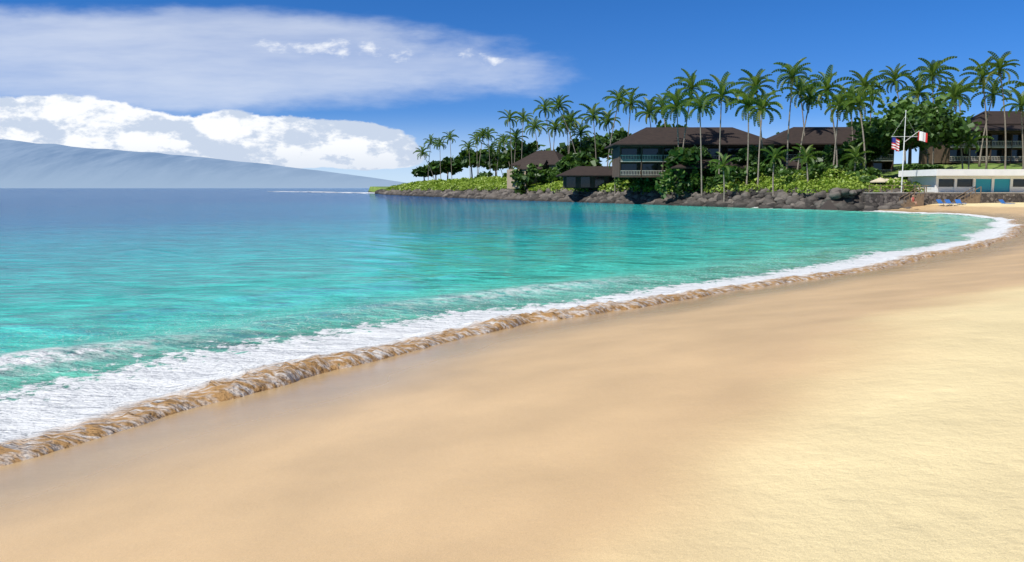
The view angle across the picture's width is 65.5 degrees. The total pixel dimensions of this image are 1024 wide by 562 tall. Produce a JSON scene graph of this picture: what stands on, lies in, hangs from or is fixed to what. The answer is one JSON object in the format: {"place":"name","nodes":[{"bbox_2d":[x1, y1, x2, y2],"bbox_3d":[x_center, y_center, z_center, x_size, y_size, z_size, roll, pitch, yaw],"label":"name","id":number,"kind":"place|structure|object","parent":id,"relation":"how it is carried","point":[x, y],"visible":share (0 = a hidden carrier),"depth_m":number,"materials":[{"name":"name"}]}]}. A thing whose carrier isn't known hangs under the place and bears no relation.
{"place":"outdoors","nodes":[
{"label":"outdoors","id":0,"kind":"place"},
{"bbox_2d":[0,139,404,187],"bbox_3d":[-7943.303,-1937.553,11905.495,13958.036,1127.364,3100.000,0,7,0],"label":"distant island","id":1,"kind":"structure","parent":0,"point":[28,165],"depth_m":11424.65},
{"bbox_2d":[0,188,974,396],"bbox_3d":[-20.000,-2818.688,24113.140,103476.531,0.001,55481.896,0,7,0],"label":"sea","id":2,"kind":"structure","parent":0,"point":[33,218],"depth_m":90.46,"materials":[{"name":"blue liquid"}]},
{"bbox_2d":[269,191,373,192],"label":"surf on reef","id":3,"kind":"object","parent":2,"relation":"on","point":[321,191],"visible":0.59,"depth_m":595.22,"materials":[{"name":"white liquid"}]},
{"bbox_2d":[0,202,1023,561],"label":"beach sand","id":4,"kind":"structure","parent":0,"point":[868,416],"depth_m":6.20,"materials":[{"name":"beige sand"}]},
{"bbox_2d":[0,207,1023,465],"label":"sea water","id":5,"kind":"structure","parent":4,"relation":"on","point":[154,331],"depth_m":23.33,"materials":[{"name":"teal liquid"}]},
{"bbox_2d":[936,199,1014,205],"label":"beach chairs","id":6,"kind":"object","parent":4,"relation":"on","point":[948,201],"visible":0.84,"depth_m":100.58,"materials":[{"name":"blue"}]},
{"bbox_2d":[0,0,1023,182],"label":"sky","id":7,"kind":"structure","parent":0,"point":[351,87],"materials":[{"name":"blue"}]},
{"bbox_2d":[368,163,1021,209],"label":"headland","id":8,"kind":"object","parent":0,"point":[828,205],"depth_m":140.72,"materials":[{"name":"green plant"}]},
{"bbox_2d":[375,186,911,210],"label":"lava rocks","id":9,"kind":"object","parent":8,"relation":"on","point":[782,199],"depth_m":135.96,"materials":[{"name":"grey stone"}]},
{"bbox_2d":[384,167,923,193],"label":"shrubs","id":10,"kind":"object","parent":8,"relation":"on","point":[491,183],"visible":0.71,"depth_m":131.96,"materials":[{"name":"green plant"}]},
{"bbox_2d":[423,141,919,192],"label":"tree trunks","id":11,"kind":"object","parent":8,"relation":"on","point":[910,153],"visible":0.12,"depth_m":134.45,"materials":[{"name":"brown plant"}]},
{"bbox_2d":[411,92,1001,198],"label":"trees","id":12,"kind":"object","parent":8,"relation":"on","point":[937,122],"visible":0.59,"depth_m":133.56,"materials":[{"name":"green plant"}]},
{"bbox_2d":[413,51,1023,201],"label":"palm trees","id":13,"kind":"object","parent":8,"relation":"on","point":[840,102],"visible":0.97,"depth_m":134.04,"materials":[{"name":"green plant"}]},
{"bbox_2d":[507,111,1023,188],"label":"buildings","id":14,"kind":"structure","parent":8,"relation":"on","point":[643,153],"depth_m":145.42,"materials":[{"name":"brown wood"}]},
{"bbox_2d":[870,177,911,187],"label":"terrace umbrellas tables","id":15,"kind":"object","parent":8,"relation":"on","point":[880,179],"visible":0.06,"depth_m":110.61,"materials":[{"name":"fabric"}]},
{"bbox_2d":[891,111,927,191],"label":"flagpole","id":16,"kind":"object","parent":8,"relation":"on","point":[921,136],"visible":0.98,"depth_m":105.04,"materials":[{"name":"white metal"}]},
{"bbox_2d":[858,185,1023,206],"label":"sea wall and stairs","id":17,"kind":"structure","parent":8,"relation":"on","point":[880,198],"depth_m":103.91,"materials":[{"name":"stone"}]},
{"bbox_2d":[898,169,1023,191],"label":"beach pavilion","id":18,"kind":"structure","parent":8,"relation":"on","point":[965,180],"depth_m":104.54,"materials":[{"name":"white paint"}]}
]}

